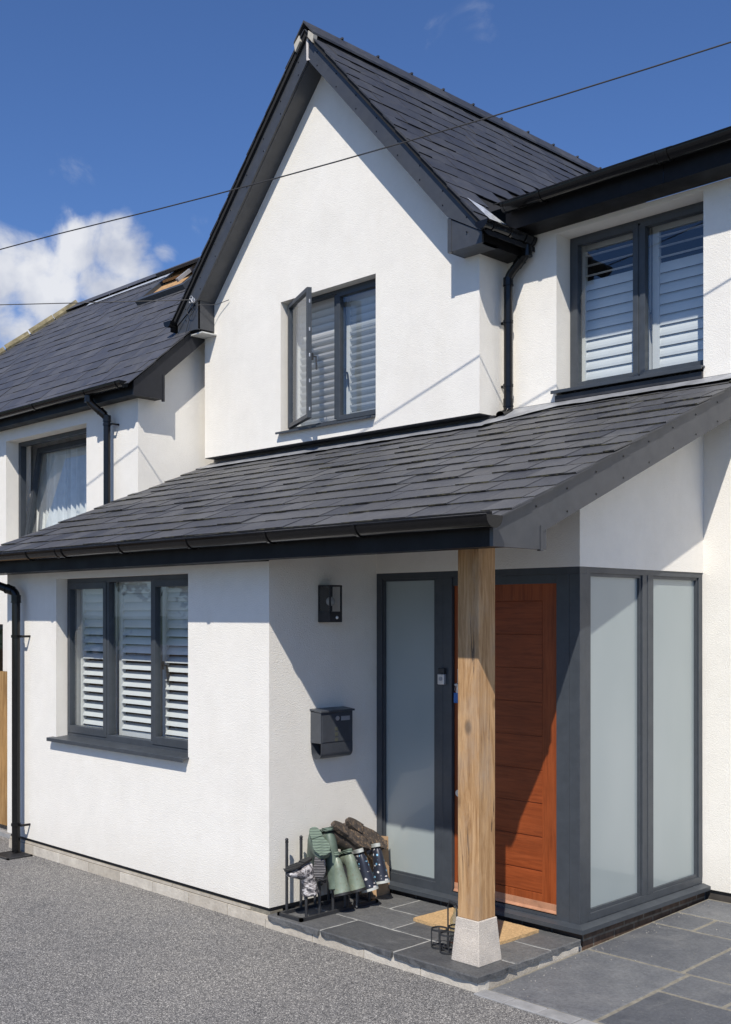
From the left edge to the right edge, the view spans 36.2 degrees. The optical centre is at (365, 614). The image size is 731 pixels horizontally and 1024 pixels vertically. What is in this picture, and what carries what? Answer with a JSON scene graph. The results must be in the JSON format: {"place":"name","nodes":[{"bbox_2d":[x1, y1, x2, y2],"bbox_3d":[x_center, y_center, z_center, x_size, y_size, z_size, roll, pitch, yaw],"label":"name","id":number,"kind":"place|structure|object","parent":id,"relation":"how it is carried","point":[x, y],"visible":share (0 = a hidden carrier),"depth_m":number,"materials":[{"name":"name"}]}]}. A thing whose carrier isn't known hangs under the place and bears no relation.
{"place":"outdoors","nodes":[
{"label":"outdoors","id":0,"kind":"place"},
{"bbox_2d":[0,824,565,1023],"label":"driveway","id":1,"kind":"structure","parent":0,"point":[77,946],"depth_m":6.16,"materials":[{"name":"grey gravel"}]},
{"bbox_2d":[0,671,6,825],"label":"wooden fence","id":2,"kind":"object","parent":1,"relation":"on","point":[3,747],"visible":0.19,"depth_m":10.20,"materials":[{"name":"brown wood"}]},
{"bbox_2d":[0,829,10,837],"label":"kerb","id":3,"kind":"structure","parent":1,"relation":"on","point":[4,833],"depth_m":9.90,"materials":[{"name":"concrete"}]},
{"bbox_2d":[0,851,32,859],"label":"drain grate","id":4,"kind":"object","parent":1,"relation":"on","point":[8,855],"visible":0.91,"depth_m":9.09,"materials":[{"name":"black metal"}]},
{"bbox_2d":[0,20,730,966],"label":"house","id":5,"kind":"structure","parent":1,"relation":"on","point":[456,402],"depth_m":7.80,"materials":[{"name":"white paint"}]},
{"bbox_2d":[0,624,2,670],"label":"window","id":6,"kind":"structure","parent":5,"relation":"in","point":[1,625],"depth_m":13.90,"materials":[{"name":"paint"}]},
{"bbox_2d":[19,428,85,537],"bbox_3d":[-3.417,-1.225,12.278,0.340,1.490,2.494,0,0,-45],"label":"window","id":7,"kind":"structure","parent":5,"relation":"in","point":[58,461],"depth_m":12.47,"materials":[{"name":"paint"}]},
{"bbox_2d":[46,574,188,762],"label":"window","id":8,"kind":"structure","parent":5,"relation":"in","point":[134,629],"depth_m":8.53,"materials":[{"name":"paint"}]},
{"bbox_2d":[184,296,227,336],"bbox_3d":[-1.551,-2.818,10.666,0.509,0.459,0.110,0,0,19],"label":"cable hook","id":9,"kind":"object","parent":5,"relation":"attached to","point":[192,299],"visible":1,"depth_m":10.67,"materials":[{"name":"grey metal"}]},
{"bbox_2d":[0,299,189,304],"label":"telephone cable","id":10,"kind":"object","parent":9,"relation":"attached to","point":[94,302],"visible":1,"depth_m":10.63,"materials":[{"name":"black rubber"}]},
{"bbox_2d":[275,278,375,433],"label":"window","id":11,"kind":"structure","parent":5,"relation":"in","point":[332,335],"depth_m":9.77,"materials":[{"name":"paint"}]},
{"bbox_2d":[318,585,341,621],"bbox_3d":[-0.228,-0.070,7.302,0.111,0.244,0.127,0,0,-45],"label":"wall lamp","id":12,"kind":"object","parent":5,"relation":"attached to","point":[326,602],"visible":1,"depth_m":7.29,"materials":[{"name":"black metal"}]},
{"bbox_2d":[310,706,354,758],"bbox_3d":[-0.216,0.775,7.324,0.302,0.324,0.112,0,0,-45],"label":"letterbox","id":13,"kind":"object","parent":5,"relation":"attached to","point":[331,732],"visible":1,"depth_m":7.27,"materials":[{"name":"paint"}]},
{"bbox_2d":[335,727,337,740],"bbox_3d":[-0.188,0.780,7.284,0.027,0.094,0.002,0,0,-45],"label":"viewing window","id":14,"kind":"structure","parent":13,"relation":"in","point":[336,728],"depth_m":7.28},
{"bbox_2d":[0,41,730,249],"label":"overhead cable","id":15,"kind":"object","parent":5,"relation":"attached to","point":[391,145],"visible":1,"depth_m":7.61,"materials":[{"name":"black rubber"}]},
{"bbox_2d":[438,668,445,684],"bbox_3d":[0.494,0.402,7.247,0.029,0.107,0.056,0,0,-45],"label":"doorbell","id":16,"kind":"object","parent":5,"relation":"attached to","point":[441,676],"visible":1,"depth_m":7.23,"materials":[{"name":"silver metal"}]},
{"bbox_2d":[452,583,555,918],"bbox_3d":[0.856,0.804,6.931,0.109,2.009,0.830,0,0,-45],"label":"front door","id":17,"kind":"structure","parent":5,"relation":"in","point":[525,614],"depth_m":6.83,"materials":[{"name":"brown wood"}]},
{"bbox_2d":[454,686,457,702],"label":"door keys","id":18,"kind":"object","parent":17,"relation":"hanging from","point":[456,697],"depth_m":7.18,"materials":[{"name":"blue plastic"}]},
{"bbox_2d":[550,201,704,401],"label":"window","id":19,"kind":"structure","parent":5,"relation":"in","point":[636,287],"depth_m":8.16,"materials":[{"name":"paint"}]},
{"bbox_2d":[265,893,581,992],"bbox_3d":[0.361,1.936,6.794,1.113,0.108,1.748,0,0,-45],"label":"porch step","id":20,"kind":"object","parent":1,"relation":"on","point":[386,929],"visible":0.71,"depth_m":6.45,"materials":[{"name":"slate"},{"name":"stone"},{"name":"mortar"}]},
{"bbox_2d":[277,835,377,921],"bbox_3d":[-0.222,1.643,7.127,0.670,0.476,0.266,0,0,-45],"label":"boot rack","id":21,"kind":"object","parent":20,"relation":"on","point":[319,903],"visible":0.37,"depth_m":7.05,"materials":[{"name":"black metal"}]},
{"bbox_2d":[284,857,318,896],"bbox_3d":[-0.395,1.620,6.859,0.258,0.238,0.101,0,0,-45],"label":"wellington boot","id":22,"kind":"object","parent":21,"relation":"on","point":[302,870],"visible":1,"depth_m":6.86,"materials":[{"name":"rubber"}]},
{"bbox_2d":[307,827,330,885],"bbox_3d":[-0.310,1.563,7.137,0.129,0.447,0.495,0,0,-8],"label":"wellington boot","id":23,"kind":"object","parent":21,"relation":"on","point":[318,845],"visible":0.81,"depth_m":6.98,"materials":[{"name":"green rubber"}]},
{"bbox_2d":[313,856,327,883],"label":"wellington boot","id":24,"kind":"object","parent":21,"relation":"hanging from","point":[320,871],"visible":0.96,"depth_m":6.92,"materials":[{"name":"rubber"}]},
{"bbox_2d":[319,826,338,889],"bbox_3d":[-0.229,1.538,7.129,0.119,0.402,0.338,0,0,-20],"label":"wellington boot","id":25,"kind":"object","parent":21,"relation":"on","point":[329,836],"visible":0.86,"depth_m":7.01,"materials":[{"name":"green rubber"}]},
{"bbox_2d":[325,851,351,896],"bbox_3d":[-0.182,1.634,7.077,0.112,0.291,0.301,0,0,-25],"label":"wellington boot","id":26,"kind":"object","parent":21,"relation":"on","point":[342,888],"visible":0.61,"depth_m":6.97,"materials":[{"name":"green rubber"}]},
{"bbox_2d":[321,820,370,852],"bbox_3d":[-0.171,1.451,7.233,0.418,0.263,0.219,0,0,1],"label":"boot","id":27,"kind":"object","parent":21,"relation":"on","point":[346,837],"visible":0.66,"depth_m":7.20,"materials":[{"name":"rubber"}]},
{"bbox_2d":[339,848,366,892],"bbox_3d":[-0.102,1.631,7.160,0.115,0.291,0.294,0,0,-37],"label":"wellington boot","id":28,"kind":"object","parent":21,"relation":"on","point":[354,875],"visible":0.88,"depth_m":7.07,"materials":[{"name":"green rubber"}]},
{"bbox_2d":[350,848,378,892],"bbox_3d":[-0.029,1.645,7.232,0.121,0.292,0.295,0,0,-39],"label":"wellington boot","id":29,"kind":"object","parent":21,"relation":"on","point":[369,880],"visible":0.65,"depth_m":7.14,"materials":[{"name":"blue rubber"}]},
{"bbox_2d":[343,817,387,849],"bbox_3d":[-0.079,1.463,7.431,0.435,0.260,0.230,0,0,10],"label":"boot","id":30,"kind":"object","parent":21,"relation":"on","point":[373,836],"visible":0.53,"depth_m":7.39,"materials":[{"name":"rubber"}]},
{"bbox_2d":[366,843,389,883],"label":"wellington boot","id":31,"kind":"object","parent":21,"relation":"on","point":[376,857],"visible":0.81,"depth_m":7.30,"materials":[{"name":"blue rubber"}]},
{"bbox_2d":[355,836,389,895],"bbox_3d":[0.036,1.656,7.499,0.262,0.452,0.092,0,0,-5],"label":"cardboard box","id":32,"kind":"object","parent":20,"relation":"on","point":[383,889],"visible":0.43,"depth_m":7.51,"materials":[{"name":"brown cardboard"}]},
{"bbox_2d":[431,900,457,954],"bbox_3d":[0.489,1.747,6.285,0.200,0.264,0.200,0,0,-23],"label":"bottle carrier","id":33,"kind":"object","parent":20,"relation":"on","point":[448,944],"visible":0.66,"depth_m":6.28,"materials":[{"name":"black metal"}]},
{"bbox_2d":[413,907,538,944],"bbox_3d":[0.656,1.873,6.734,0.384,0.018,0.702,0,0,-45],"label":"doormat","id":34,"kind":"object","parent":20,"relation":"on","point":[509,932],"visible":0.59,"depth_m":6.72,"materials":[{"name":"beige wicker"}]},
{"bbox_2d":[473,989,597,1023],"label":"kerb","id":35,"kind":"structure","parent":1,"relation":"on","point":[530,1007],"depth_m":5.57,"materials":[{"name":"concrete"}]},
{"bbox_2d":[0,0,730,348],"label":"sky","id":36,"kind":"structure","parent":0,"point":[110,109],"materials":[{"name":"blue"}]},
{"bbox_2d":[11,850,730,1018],"bbox_3d":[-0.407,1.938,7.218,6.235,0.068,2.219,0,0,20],"label":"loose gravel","id":37,"kind":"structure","parent":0,"point":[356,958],"depth_m":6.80,"materials":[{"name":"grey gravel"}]},
{"bbox_2d":[488,899,730,1023],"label":"paving","id":38,"kind":"structure","parent":0,"point":[583,985],"depth_m":5.99,"materials":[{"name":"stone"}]}
]}

